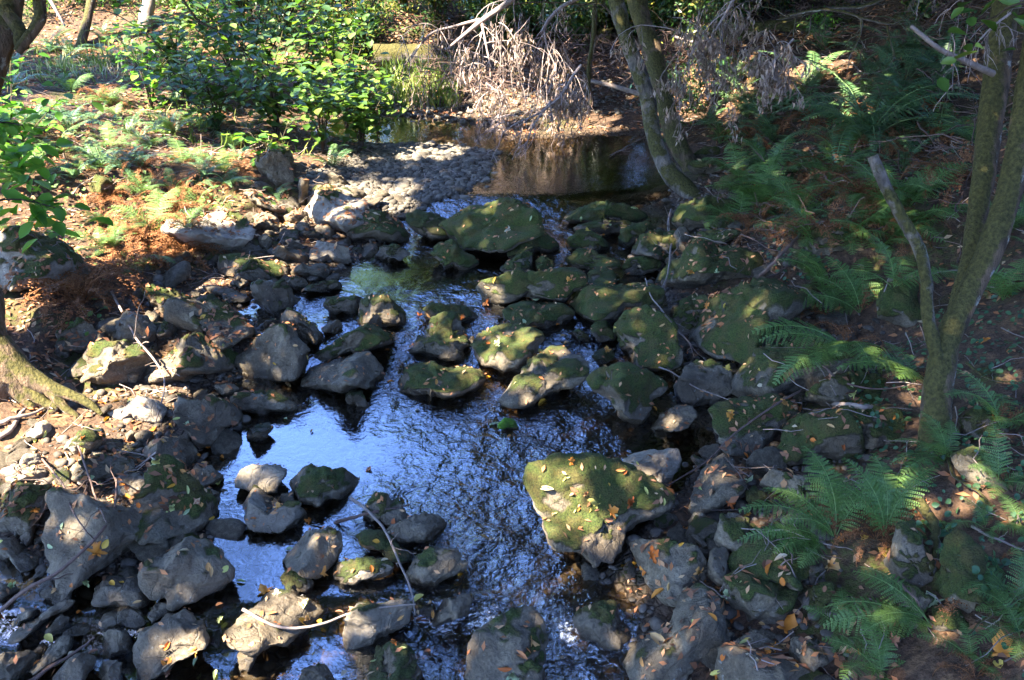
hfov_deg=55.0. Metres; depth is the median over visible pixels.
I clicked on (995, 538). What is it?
twig
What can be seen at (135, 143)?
herbs
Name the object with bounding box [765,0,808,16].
glossy shrub
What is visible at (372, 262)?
cobble
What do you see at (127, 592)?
boulder
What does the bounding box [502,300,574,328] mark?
boulder
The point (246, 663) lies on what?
rock
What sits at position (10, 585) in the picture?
fallen leaf
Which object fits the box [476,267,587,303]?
boulder
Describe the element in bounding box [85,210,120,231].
dead fern
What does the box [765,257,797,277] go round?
fallen branch
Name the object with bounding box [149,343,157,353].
cobble
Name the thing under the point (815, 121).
dead fern
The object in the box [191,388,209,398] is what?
cobble
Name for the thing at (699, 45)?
dead brush
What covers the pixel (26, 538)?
rock
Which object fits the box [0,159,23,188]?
fern
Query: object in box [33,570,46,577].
stone
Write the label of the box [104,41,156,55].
fern
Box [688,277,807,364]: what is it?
boulder
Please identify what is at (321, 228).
rock
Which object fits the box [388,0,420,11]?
glossy shrub
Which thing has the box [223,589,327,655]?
boulder
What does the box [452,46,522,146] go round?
dead brush
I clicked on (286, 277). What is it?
cobble
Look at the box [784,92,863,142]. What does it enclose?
fern
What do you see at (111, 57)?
fern
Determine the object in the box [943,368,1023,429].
fern
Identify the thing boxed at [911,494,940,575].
short log
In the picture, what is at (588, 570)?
cobble
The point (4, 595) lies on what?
rock
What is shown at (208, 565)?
fallen leaf
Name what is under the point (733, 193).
cobble
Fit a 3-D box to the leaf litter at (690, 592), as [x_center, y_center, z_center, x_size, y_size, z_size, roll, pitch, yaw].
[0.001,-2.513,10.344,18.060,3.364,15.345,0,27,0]
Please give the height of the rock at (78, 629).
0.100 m
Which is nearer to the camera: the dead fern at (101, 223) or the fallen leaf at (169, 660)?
the fallen leaf at (169, 660)
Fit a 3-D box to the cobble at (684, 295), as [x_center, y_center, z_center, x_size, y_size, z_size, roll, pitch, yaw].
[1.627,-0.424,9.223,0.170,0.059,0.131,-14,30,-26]
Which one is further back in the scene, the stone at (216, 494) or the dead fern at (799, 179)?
the dead fern at (799, 179)
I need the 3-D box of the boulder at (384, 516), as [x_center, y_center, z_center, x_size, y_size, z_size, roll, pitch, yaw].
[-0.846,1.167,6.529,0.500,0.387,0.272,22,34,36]
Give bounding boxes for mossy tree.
[0,0,46,94]
[0,287,101,418]
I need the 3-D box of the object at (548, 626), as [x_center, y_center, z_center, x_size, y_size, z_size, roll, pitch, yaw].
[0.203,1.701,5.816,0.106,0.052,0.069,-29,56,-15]
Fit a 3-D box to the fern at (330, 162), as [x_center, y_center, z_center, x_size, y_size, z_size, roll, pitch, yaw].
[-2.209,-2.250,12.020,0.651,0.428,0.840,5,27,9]
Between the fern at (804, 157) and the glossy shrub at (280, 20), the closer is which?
the fern at (804, 157)
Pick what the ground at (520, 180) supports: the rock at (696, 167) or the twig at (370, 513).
the rock at (696, 167)
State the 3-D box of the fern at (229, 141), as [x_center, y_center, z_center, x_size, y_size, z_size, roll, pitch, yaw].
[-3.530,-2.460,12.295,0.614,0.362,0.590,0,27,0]
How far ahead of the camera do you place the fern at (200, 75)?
15.09 m
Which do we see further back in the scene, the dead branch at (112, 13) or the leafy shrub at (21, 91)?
the dead branch at (112, 13)
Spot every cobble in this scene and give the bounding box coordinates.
[0,451,8,467]
[0,480,14,492]
[0,622,10,636]
[5,448,38,465]
[5,599,33,621]
[7,441,29,453]
[13,438,38,444]
[26,418,36,427]
[40,510,50,522]
[52,467,71,487]
[54,348,71,358]
[62,382,78,392]
[66,356,86,377]
[68,393,85,408]
[86,290,112,298]
[91,300,110,308]
[95,317,118,336]
[95,607,104,614]
[100,404,112,414]
[118,565,138,578]
[124,675,139,679]
[127,299,140,308]
[127,539,170,561]
[132,288,144,299]
[142,263,149,269]
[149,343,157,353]
[154,322,161,329]
[162,261,190,288]
[165,256,182,268]
[168,531,199,546]
[177,432,189,440]
[179,251,192,260]
[190,290,199,296]
[190,293,218,302]
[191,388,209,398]
[194,393,216,399]
[199,250,223,263]
[205,518,246,547]
[210,428,244,458]
[218,483,247,504]
[237,242,261,253]
[244,212,257,223]
[247,385,256,389]
[250,252,264,256]
[254,181,273,190]
[261,247,268,252]
[264,199,296,219]
[265,229,274,234]
[277,388,285,394]
[278,229,299,239]
[281,275,292,289]
[288,196,299,208]
[294,296,301,303]
[298,230,322,238]
[315,318,329,326]
[319,176,336,183]
[320,650,345,673]
[325,274,338,280]
[342,236,350,244]
[349,188,366,197]
[352,247,361,252]
[361,244,378,257]
[367,196,383,208]
[368,258,375,265]
[372,272,386,279]
[376,189,388,196]
[393,194,404,202]
[395,212,407,220]
[455,186,464,192]
[528,592,568,629]
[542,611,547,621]
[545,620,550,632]
[581,562,599,589]
[581,584,596,597]
[621,561,635,581]
[626,444,642,456]
[653,511,675,527]
[657,308,672,318]
[660,198,669,203]
[664,256,676,263]
[667,522,687,542]
[670,305,676,314]
[673,467,681,478]
[678,292,690,297]
[678,336,689,351]
[685,515,718,544]
[690,454,705,468]
[698,443,723,461]
[699,547,709,557]
[699,645,720,670]
[706,538,717,550]
[708,398,725,406]
[709,219,729,227]
[716,194,734,198]
[725,619,730,626]
[727,366,740,397]
[728,190,739,197]
[728,221,752,231]
[729,362,736,368]
[745,446,787,476]
[750,262,775,278]
[789,286,816,309]
[793,310,814,318]
[793,391,806,406]
[797,663,822,679]
[813,674,831,679]
[815,311,849,325]
[835,332,860,352]
[851,363,871,371]
[859,339,876,351]
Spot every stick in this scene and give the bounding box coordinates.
[28,637,94,679]
[241,603,415,629]
[333,504,410,524]
[667,387,806,485]
[818,362,910,389]
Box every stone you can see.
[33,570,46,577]
[34,536,41,544]
[34,642,47,654]
[89,451,101,455]
[105,442,115,450]
[125,430,135,441]
[127,372,138,382]
[130,441,141,446]
[147,311,160,322]
[156,320,176,338]
[207,487,219,497]
[225,377,234,382]
[258,233,271,247]
[263,318,279,330]
[263,496,272,500]
[285,238,301,248]
[294,222,309,230]
[298,178,308,204]
[469,336,474,344]
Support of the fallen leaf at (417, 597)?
on the water
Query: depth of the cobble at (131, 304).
8.90 m
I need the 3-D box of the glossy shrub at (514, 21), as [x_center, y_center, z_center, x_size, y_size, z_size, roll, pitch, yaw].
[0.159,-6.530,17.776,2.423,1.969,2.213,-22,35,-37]
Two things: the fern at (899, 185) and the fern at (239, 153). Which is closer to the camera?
the fern at (899, 185)
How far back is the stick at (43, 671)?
5.46 m
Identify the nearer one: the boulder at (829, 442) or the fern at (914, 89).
the boulder at (829, 442)
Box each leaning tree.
[590,0,700,198]
[627,0,695,171]
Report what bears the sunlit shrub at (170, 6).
on the ground at (520, 180)
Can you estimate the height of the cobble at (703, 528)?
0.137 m
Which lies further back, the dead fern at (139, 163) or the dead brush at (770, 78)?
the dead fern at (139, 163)
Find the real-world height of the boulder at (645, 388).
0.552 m
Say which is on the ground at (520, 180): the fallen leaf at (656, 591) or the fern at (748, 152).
the fern at (748, 152)
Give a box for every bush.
[599,1,649,35]
[630,42,734,141]
[667,48,744,113]
[668,0,766,73]
[797,5,843,34]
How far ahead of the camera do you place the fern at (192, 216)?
9.81 m
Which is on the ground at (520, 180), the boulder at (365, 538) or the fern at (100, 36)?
the fern at (100, 36)
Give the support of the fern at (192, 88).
on the ground at (520, 180)
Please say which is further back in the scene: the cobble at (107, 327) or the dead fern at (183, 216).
the dead fern at (183, 216)
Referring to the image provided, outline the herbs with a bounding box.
[3,0,426,335]
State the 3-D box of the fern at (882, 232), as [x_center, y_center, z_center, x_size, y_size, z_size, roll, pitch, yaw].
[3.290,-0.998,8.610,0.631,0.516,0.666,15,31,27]
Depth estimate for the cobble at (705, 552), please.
5.86 m
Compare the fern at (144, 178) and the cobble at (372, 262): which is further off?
the fern at (144, 178)
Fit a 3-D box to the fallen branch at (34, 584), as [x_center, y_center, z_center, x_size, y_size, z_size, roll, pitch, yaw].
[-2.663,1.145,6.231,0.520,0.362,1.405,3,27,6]
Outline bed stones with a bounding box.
[0,161,893,679]
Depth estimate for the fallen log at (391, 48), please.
17.06 m
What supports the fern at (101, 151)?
on the ground at (520, 180)
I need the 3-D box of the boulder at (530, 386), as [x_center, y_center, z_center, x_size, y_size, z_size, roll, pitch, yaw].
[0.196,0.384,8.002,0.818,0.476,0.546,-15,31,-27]
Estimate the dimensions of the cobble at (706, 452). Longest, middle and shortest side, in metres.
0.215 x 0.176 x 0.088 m
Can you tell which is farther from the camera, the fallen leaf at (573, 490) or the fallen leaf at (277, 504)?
the fallen leaf at (277, 504)
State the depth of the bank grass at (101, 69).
15.27 m
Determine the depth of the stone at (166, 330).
8.48 m
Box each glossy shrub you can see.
[218,0,260,30]
[245,0,316,42]
[296,0,417,60]
[305,0,363,23]
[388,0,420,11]
[416,0,455,30]
[449,0,533,49]
[452,0,476,24]
[495,0,590,53]
[504,0,528,32]
[536,0,627,56]
[581,0,611,27]
[598,0,695,53]
[659,0,688,16]
[666,0,777,24]
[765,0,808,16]
[828,0,864,12]
[893,0,948,21]
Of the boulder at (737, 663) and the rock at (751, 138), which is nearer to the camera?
the boulder at (737, 663)
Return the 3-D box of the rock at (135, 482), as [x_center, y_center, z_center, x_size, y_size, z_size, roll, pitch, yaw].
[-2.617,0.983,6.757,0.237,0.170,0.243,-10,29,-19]
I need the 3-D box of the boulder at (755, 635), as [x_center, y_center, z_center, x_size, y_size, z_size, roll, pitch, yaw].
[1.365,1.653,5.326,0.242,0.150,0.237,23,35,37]
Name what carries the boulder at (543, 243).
in the water
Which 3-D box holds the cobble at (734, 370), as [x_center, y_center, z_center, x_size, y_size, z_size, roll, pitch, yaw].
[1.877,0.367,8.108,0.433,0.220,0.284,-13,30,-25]
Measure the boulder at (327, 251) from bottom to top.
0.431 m
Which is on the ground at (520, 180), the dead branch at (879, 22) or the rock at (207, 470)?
the rock at (207, 470)
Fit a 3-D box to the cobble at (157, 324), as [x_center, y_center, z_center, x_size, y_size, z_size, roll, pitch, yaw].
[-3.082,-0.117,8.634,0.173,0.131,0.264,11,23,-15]
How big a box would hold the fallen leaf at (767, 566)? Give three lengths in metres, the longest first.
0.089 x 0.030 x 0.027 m
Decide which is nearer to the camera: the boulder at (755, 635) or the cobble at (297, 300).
the boulder at (755, 635)
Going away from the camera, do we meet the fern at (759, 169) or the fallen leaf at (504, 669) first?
the fallen leaf at (504, 669)
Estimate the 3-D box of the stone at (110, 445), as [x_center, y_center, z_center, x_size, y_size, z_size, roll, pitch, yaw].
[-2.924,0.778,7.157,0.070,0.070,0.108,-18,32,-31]
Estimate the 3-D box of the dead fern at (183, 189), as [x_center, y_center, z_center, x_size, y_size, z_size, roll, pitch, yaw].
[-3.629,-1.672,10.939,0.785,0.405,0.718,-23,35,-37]
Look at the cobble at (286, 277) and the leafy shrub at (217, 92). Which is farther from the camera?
the leafy shrub at (217, 92)
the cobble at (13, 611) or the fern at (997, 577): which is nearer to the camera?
the fern at (997, 577)
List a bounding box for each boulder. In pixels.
[0,224,90,291]
[0,463,47,486]
[0,482,52,535]
[0,538,39,572]
[8,599,74,644]
[41,487,141,601]
[55,317,110,352]
[70,453,134,482]
[80,339,153,385]
[91,574,162,608]
[98,606,148,628]
[107,396,166,423]
[110,311,156,347]
[129,454,218,544]
[132,609,209,679]
[137,536,234,611]
[142,437,199,465]
[144,332,238,383]
[160,204,255,249]
[163,297,255,350]
[172,394,243,447]
[202,285,249,302]
[217,253,288,281]
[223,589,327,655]
[230,389,297,416]
[234,463,286,493]
[235,323,309,382]
[243,190,286,212]
[243,484,306,533]
[254,149,293,187]
[280,307,327,344]
[282,526,342,578]
[289,463,358,507]
[290,263,331,279]
[300,351,383,392]
[304,184,368,232]
[309,240,351,263]
[310,324,394,364]
[333,556,393,584]
[342,596,412,653]
[346,209,412,243]
[355,529,412,563]
[357,294,405,326]
[362,491,408,526]
[367,641,421,679]
[386,512,446,544]
[397,360,485,400]
[405,209,449,242]
[406,545,468,586]
[408,311,468,360]
[423,302,477,321]
[430,239,478,269]
[438,197,544,253]
[464,605,548,679]
[470,322,544,377]
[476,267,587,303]
[498,345,589,408]
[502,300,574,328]
[507,232,558,256]
[523,452,674,567]
[563,200,647,226]
[565,249,620,270]
[566,228,610,253]
[570,282,664,323]
[573,219,633,238]
[573,600,630,650]
[586,362,667,424]
[613,304,682,371]
[622,582,730,679]
[623,448,681,485]
[630,536,706,606]
[631,229,675,261]
[650,405,697,431]
[655,241,764,288]
[671,195,739,231]
[673,359,732,406]
[687,229,740,243]
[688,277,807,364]
[688,453,745,514]
[708,393,798,456]
[714,512,759,551]
[715,642,810,679]
[722,570,802,624]
[727,532,820,590]
[731,339,858,397]
[734,628,783,651]
[759,469,828,503]
[777,408,865,465]
[797,581,843,612]
[802,371,886,406]
[804,226,853,255]
[839,403,905,449]
[857,617,910,642]
[876,279,920,327]
[883,519,937,587]
[931,529,987,612]
[950,446,1008,490]
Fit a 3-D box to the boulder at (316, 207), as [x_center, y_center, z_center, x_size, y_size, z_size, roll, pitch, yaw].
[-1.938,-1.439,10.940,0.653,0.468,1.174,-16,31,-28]
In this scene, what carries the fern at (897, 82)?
on the ground at (520, 180)
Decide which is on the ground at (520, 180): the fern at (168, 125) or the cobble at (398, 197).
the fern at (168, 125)
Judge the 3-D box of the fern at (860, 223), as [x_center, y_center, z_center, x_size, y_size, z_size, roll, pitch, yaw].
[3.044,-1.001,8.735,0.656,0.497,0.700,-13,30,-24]
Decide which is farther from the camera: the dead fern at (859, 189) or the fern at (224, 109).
the fern at (224, 109)
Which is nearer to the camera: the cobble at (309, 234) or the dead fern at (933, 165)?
the dead fern at (933, 165)
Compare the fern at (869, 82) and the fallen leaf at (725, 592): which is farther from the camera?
the fern at (869, 82)
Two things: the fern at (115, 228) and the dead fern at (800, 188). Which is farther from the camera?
the dead fern at (800, 188)
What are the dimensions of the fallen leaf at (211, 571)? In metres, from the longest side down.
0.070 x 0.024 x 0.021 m
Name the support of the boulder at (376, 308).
in the water
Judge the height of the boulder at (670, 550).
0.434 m
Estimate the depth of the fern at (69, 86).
13.80 m
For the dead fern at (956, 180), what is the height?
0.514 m
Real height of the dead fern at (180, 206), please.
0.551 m
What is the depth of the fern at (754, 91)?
12.99 m
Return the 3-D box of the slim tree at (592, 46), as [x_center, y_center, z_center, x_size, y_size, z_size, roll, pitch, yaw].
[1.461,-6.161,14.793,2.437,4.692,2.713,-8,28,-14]
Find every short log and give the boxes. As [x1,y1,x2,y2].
[831,401,882,409]
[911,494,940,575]
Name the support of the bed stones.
on the ground at (520, 180)
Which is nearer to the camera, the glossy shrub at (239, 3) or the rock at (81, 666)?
the rock at (81, 666)
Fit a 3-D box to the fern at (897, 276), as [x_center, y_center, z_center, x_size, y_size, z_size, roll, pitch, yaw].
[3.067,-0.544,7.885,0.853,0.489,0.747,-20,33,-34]
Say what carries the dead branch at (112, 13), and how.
on the ground at (520, 180)
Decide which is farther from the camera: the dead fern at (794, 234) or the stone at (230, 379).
the dead fern at (794, 234)
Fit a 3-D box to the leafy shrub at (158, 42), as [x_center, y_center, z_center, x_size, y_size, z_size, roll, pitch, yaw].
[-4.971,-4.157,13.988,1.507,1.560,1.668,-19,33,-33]
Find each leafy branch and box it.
[0,77,72,157]
[0,126,72,192]
[0,174,112,252]
[937,0,1023,91]
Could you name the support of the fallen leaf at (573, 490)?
on the boulder at (604, 542)
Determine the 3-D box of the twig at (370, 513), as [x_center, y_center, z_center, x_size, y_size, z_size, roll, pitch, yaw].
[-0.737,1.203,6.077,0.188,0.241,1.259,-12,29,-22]
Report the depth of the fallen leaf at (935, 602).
4.95 m
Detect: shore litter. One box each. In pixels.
[0,124,402,559]
[0,197,798,678]
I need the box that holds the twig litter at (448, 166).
[0,0,1023,679]
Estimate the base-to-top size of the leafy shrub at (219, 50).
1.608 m
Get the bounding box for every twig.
[8,457,93,538]
[60,445,120,551]
[72,177,92,194]
[94,451,157,485]
[115,442,154,459]
[349,497,415,614]
[645,278,695,356]
[658,367,728,399]
[664,314,706,360]
[894,577,923,611]
[965,362,1023,382]
[971,525,1023,550]
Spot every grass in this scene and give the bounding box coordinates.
[0,0,374,153]
[7,2,328,78]
[377,45,467,111]
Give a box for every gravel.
[294,136,514,220]
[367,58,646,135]
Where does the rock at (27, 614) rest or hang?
in the water
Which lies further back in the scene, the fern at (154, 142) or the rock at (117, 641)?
the fern at (154, 142)
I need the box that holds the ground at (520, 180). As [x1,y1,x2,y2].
[0,0,1023,679]
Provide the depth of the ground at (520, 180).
8.05 m
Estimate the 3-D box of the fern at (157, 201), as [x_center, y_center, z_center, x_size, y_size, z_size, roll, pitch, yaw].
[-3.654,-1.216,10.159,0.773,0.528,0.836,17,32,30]
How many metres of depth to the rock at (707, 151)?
12.47 m
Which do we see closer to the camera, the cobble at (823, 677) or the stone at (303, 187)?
the cobble at (823, 677)
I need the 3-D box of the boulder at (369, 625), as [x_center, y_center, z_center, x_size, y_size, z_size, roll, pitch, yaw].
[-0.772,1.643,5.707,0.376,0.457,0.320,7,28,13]
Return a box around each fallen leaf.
[7,581,15,588]
[30,508,39,512]
[44,633,52,642]
[82,579,88,587]
[87,541,107,556]
[101,539,108,548]
[166,504,174,511]
[166,656,172,664]
[187,647,196,656]
[206,562,210,570]
[209,566,212,576]
[222,565,228,572]
[257,584,271,595]
[273,501,281,508]
[320,565,327,576]
[414,594,423,601]
[498,667,511,671]
[506,672,518,679]
[517,650,526,658]
[531,636,539,646]
[540,485,552,489]
[570,487,578,495]
[588,498,599,508]
[608,504,618,518]
[627,496,634,508]
[648,545,658,563]
[650,632,664,644]
[651,588,663,597]
[693,566,703,575]
[708,613,716,620]
[710,670,718,675]
[721,589,729,598]
[726,410,733,420]
[730,610,739,623]
[744,475,752,482]
[765,563,770,574]
[765,641,785,650]
[774,553,786,560]
[777,613,797,633]
[779,577,784,585]
[801,641,806,655]
[825,555,839,570]
[878,547,889,557]
[889,632,899,647]
[926,590,944,607]
[983,630,1015,656]
[993,659,1002,667]
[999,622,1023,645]
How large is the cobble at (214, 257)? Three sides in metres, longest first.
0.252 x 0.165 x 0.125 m
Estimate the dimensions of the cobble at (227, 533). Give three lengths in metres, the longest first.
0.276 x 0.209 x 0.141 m
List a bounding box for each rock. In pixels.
[0,583,19,602]
[0,650,41,679]
[13,607,40,626]
[19,453,41,466]
[20,531,33,545]
[26,420,51,437]
[29,632,74,674]
[38,578,54,590]
[40,585,72,604]
[45,613,70,635]
[53,652,95,679]
[62,623,89,636]
[63,425,105,454]
[89,174,121,197]
[98,659,122,679]
[101,626,132,658]
[116,473,144,496]
[134,430,152,441]
[141,283,191,312]
[148,602,170,621]
[190,464,223,486]
[214,383,239,396]
[230,278,249,288]
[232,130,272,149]
[237,651,256,671]
[245,422,273,441]
[250,279,294,317]
[252,212,279,230]
[267,144,295,167]
[272,245,308,262]
[278,491,294,502]
[280,570,313,592]
[282,210,306,222]
[287,277,307,292]
[298,663,334,679]
[303,280,341,292]
[313,224,333,237]
[321,319,342,333]
[323,295,361,313]
[327,170,348,184]
[345,390,369,406]
[363,240,381,251]
[374,243,409,262]
[415,603,436,616]
[432,593,473,626]
[497,417,518,428]
[500,251,532,272]
[535,256,554,270]
[570,329,589,341]
[587,267,616,284]
[590,320,615,342]
[592,348,614,363]
[616,221,655,248]
[622,256,661,275]
[673,225,689,253]
[673,293,709,335]
[678,674,688,679]
[686,158,724,174]
[688,512,706,523]
[692,534,708,549]
[694,146,719,158]
[706,546,729,586]
[712,173,740,192]
[725,626,734,637]
[739,134,770,145]
[745,485,768,510]
[767,173,800,194]
[784,150,823,171]
[789,636,829,671]
[809,563,824,574]
[809,571,824,578]
[893,582,933,628]
[928,605,968,638]
[958,406,1008,440]
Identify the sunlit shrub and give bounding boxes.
[23,0,62,16]
[97,0,129,8]
[156,0,180,8]
[162,0,233,25]
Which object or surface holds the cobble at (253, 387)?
on the ground at (520, 180)
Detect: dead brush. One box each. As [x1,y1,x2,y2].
[392,0,558,139]
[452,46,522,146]
[475,83,559,164]
[502,0,593,129]
[511,64,590,147]
[609,0,761,146]
[736,30,818,115]
[908,0,1023,110]
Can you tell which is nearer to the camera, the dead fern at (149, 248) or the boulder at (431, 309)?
the boulder at (431, 309)
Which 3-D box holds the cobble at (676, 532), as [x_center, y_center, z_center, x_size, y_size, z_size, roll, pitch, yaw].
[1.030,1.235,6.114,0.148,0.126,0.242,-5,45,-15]
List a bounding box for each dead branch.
[48,0,65,25]
[93,9,133,24]
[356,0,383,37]
[480,0,611,35]
[609,136,646,156]
[652,207,680,288]
[674,35,717,46]
[693,25,717,98]
[729,46,750,82]
[759,0,883,50]
[789,8,866,70]
[851,62,896,74]
[860,13,913,27]
[882,26,900,71]
[946,452,994,510]
[967,595,1023,635]
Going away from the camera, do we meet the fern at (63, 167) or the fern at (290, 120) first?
the fern at (63, 167)
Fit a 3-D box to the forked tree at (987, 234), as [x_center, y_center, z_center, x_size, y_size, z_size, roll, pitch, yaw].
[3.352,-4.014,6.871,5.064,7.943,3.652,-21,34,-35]
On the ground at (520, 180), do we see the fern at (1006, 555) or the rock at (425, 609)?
the fern at (1006, 555)
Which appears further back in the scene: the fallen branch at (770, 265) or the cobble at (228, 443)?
the fallen branch at (770, 265)
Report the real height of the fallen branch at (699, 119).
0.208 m
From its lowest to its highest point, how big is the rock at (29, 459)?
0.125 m
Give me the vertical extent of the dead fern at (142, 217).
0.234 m
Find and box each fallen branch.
[0,407,26,439]
[0,407,44,424]
[0,452,116,613]
[110,290,205,423]
[683,113,720,123]
[759,197,818,276]
[763,95,830,114]
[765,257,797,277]
[887,269,957,281]
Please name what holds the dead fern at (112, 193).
on the ground at (520, 180)
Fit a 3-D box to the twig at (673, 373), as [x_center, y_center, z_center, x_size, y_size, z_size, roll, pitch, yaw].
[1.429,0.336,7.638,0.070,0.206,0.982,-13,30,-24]
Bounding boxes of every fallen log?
[373,43,492,66]
[538,27,619,53]
[669,12,861,55]
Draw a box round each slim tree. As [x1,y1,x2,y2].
[75,0,95,47]
[137,0,155,30]
[586,0,597,104]
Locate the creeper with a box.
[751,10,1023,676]
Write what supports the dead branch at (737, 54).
on the ground at (520, 180)
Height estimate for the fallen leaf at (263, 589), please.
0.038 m
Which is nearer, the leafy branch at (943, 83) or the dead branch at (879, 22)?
the leafy branch at (943, 83)
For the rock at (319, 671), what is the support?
in the water
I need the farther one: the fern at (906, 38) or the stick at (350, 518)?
the fern at (906, 38)
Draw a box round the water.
[0,123,664,679]
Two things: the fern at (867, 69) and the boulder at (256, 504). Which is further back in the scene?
the fern at (867, 69)
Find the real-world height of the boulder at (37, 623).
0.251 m
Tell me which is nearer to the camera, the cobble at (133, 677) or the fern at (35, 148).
the cobble at (133, 677)
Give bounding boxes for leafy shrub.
[0,43,49,142]
[0,89,103,177]
[96,19,196,108]
[98,0,208,100]
[124,29,278,129]
[164,0,301,101]
[172,0,276,120]
[182,0,280,84]
[219,29,304,138]
[221,118,297,166]
[257,59,377,151]
[261,0,357,99]
[266,0,395,127]
[323,60,433,148]
[340,86,405,135]
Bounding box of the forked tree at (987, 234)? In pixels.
[867,0,1023,452]
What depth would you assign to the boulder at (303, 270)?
9.76 m
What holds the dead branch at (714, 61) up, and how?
hanging from the leaning tree at (683, 155)
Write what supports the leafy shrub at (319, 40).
on the ground at (520, 180)
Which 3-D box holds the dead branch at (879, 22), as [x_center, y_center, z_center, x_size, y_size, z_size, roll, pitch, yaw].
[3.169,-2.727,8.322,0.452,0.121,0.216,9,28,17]
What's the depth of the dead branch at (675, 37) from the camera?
12.49 m
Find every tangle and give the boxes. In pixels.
[398,0,767,113]
[665,0,1022,275]
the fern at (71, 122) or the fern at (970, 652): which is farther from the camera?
the fern at (71, 122)
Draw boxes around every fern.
[0,141,55,160]
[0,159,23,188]
[3,70,53,93]
[3,254,151,331]
[7,103,86,129]
[9,53,34,69]
[14,124,80,152]
[27,25,74,51]
[27,100,109,131]
[27,147,71,174]
[36,69,79,82]
[41,133,81,156]
[43,51,83,64]
[43,73,91,91]
[45,158,102,178]
[49,37,99,54]
[64,156,102,171]
[65,136,102,152]
[70,227,132,253]
[71,107,110,120]
[74,140,122,169]
[75,83,125,106]
[75,246,167,290]
[76,192,130,213]
[79,121,138,146]
[79,180,140,213]
[79,208,115,225]
[82,137,131,166]
[83,43,140,65]
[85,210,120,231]
[86,30,120,43]
[87,86,122,102]
[87,212,128,239]
[88,242,147,259]
[91,19,120,33]
[92,223,134,255]
[94,81,134,105]
[103,145,152,175]
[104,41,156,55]
[104,101,133,116]
[105,209,186,261]
[106,113,144,136]
[109,126,170,144]
[110,16,152,34]
[111,187,201,240]
[112,68,143,80]
[112,153,170,187]
[114,35,143,48]
[115,170,158,193]
[118,151,162,167]
[121,188,213,228]
[121,246,175,275]
[122,172,151,192]
[126,237,167,262]
[128,136,175,145]
[131,211,154,228]
[137,109,209,138]
[139,227,229,270]
[139,247,186,268]
[142,168,199,196]
[144,239,196,259]
[146,115,169,133]
[147,235,214,260]
[149,18,189,35]
[152,212,217,232]
[154,138,212,165]
[156,167,217,209]
[162,86,188,100]
[163,204,217,228]
[164,205,200,216]
[167,70,222,84]
[170,148,210,163]
[172,185,220,212]
[175,85,198,96]
[179,111,207,129]
[180,154,232,176]
[186,171,213,187]
[188,162,221,179]
[189,111,243,129]
[190,119,223,129]
[194,148,242,172]
[203,167,258,193]
[205,173,242,186]
[208,94,232,111]
[211,131,246,149]
[223,144,252,160]
[224,157,258,177]
[235,117,261,128]
[261,183,296,201]
[280,116,299,126]
[294,144,355,165]
[329,134,367,141]
[682,98,727,123]
[690,112,750,149]
[691,110,785,151]
[695,177,785,229]
[698,70,752,126]
[698,142,770,180]
[705,181,776,211]
[708,85,808,118]
[713,135,799,170]
[714,135,803,175]
[714,154,795,208]
[715,211,774,236]
[716,119,772,151]
[717,53,769,87]
[721,131,771,148]
[725,134,792,173]
[725,146,787,165]
[725,198,778,223]
[728,90,795,105]
[728,464,754,478]
[732,220,808,250]
[733,151,780,182]
[734,93,795,150]
[737,171,799,202]
[737,517,836,567]
[738,446,890,540]
[742,117,787,134]
[747,50,857,101]
[751,177,826,212]
[751,317,883,384]
[754,170,836,218]
[754,196,817,247]
[754,216,821,255]
[772,56,979,162]
[772,89,801,108]
[773,76,833,112]
[773,102,849,130]
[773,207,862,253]
[775,141,862,185]
[775,174,829,208]
[775,248,848,295]
[776,152,808,179]
[777,103,844,137]
[777,151,847,171]
[780,175,842,207]
[781,158,892,194]
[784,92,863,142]
[786,155,869,193]
[787,90,847,120]
[791,132,878,174]
[793,16,858,49]
[795,23,858,46]
[796,140,874,179]
[798,161,915,239]
[800,257,884,315]
[800,304,829,320]
[802,177,938,206]
[803,133,880,167]
[803,587,867,652]
[805,111,927,136]
[822,566,979,638]
[822,613,905,679]
[826,41,896,74]
[827,193,887,221]
[828,453,954,557]
[830,218,943,255]
[830,509,902,566]
[831,230,956,295]
[832,80,881,108]
[832,203,906,254]
[836,342,925,382]
[838,116,914,153]
[840,157,931,206]
[842,66,924,112]
[843,131,961,169]
[845,189,906,243]
[845,196,945,242]
[845,201,967,224]
[848,25,934,53]
[849,227,932,264]
[852,125,908,159]
[854,159,953,203]
[854,192,911,234]
[855,39,915,71]
[856,66,964,116]
[864,74,920,109]
[865,15,952,51]
[866,41,960,71]
[866,162,969,214]
[867,46,931,88]
[872,61,977,94]
[873,79,952,98]
[876,16,943,48]
[877,92,977,136]
[880,143,928,169]
[882,208,951,239]
[883,26,962,78]
[889,411,960,474]
[894,88,960,115]
[895,49,963,83]
[900,157,971,198]
[902,126,949,144]
[912,140,998,211]
[917,621,1002,679]
[932,114,975,142]
[932,650,1008,679]
[936,544,1022,596]
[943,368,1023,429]
[945,497,1023,543]
[952,265,1012,297]
[960,562,1023,602]
[961,201,1023,228]
[968,422,1023,498]
[971,588,1023,643]
[975,547,1023,620]
[984,259,1023,299]
[985,586,1023,660]
[992,492,1023,537]
[1015,195,1023,222]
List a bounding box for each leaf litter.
[0,0,1023,679]
[9,0,899,120]
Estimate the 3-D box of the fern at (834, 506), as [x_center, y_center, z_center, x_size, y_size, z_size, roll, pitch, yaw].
[1.776,0.928,5.690,0.987,0.407,0.592,0,27,0]

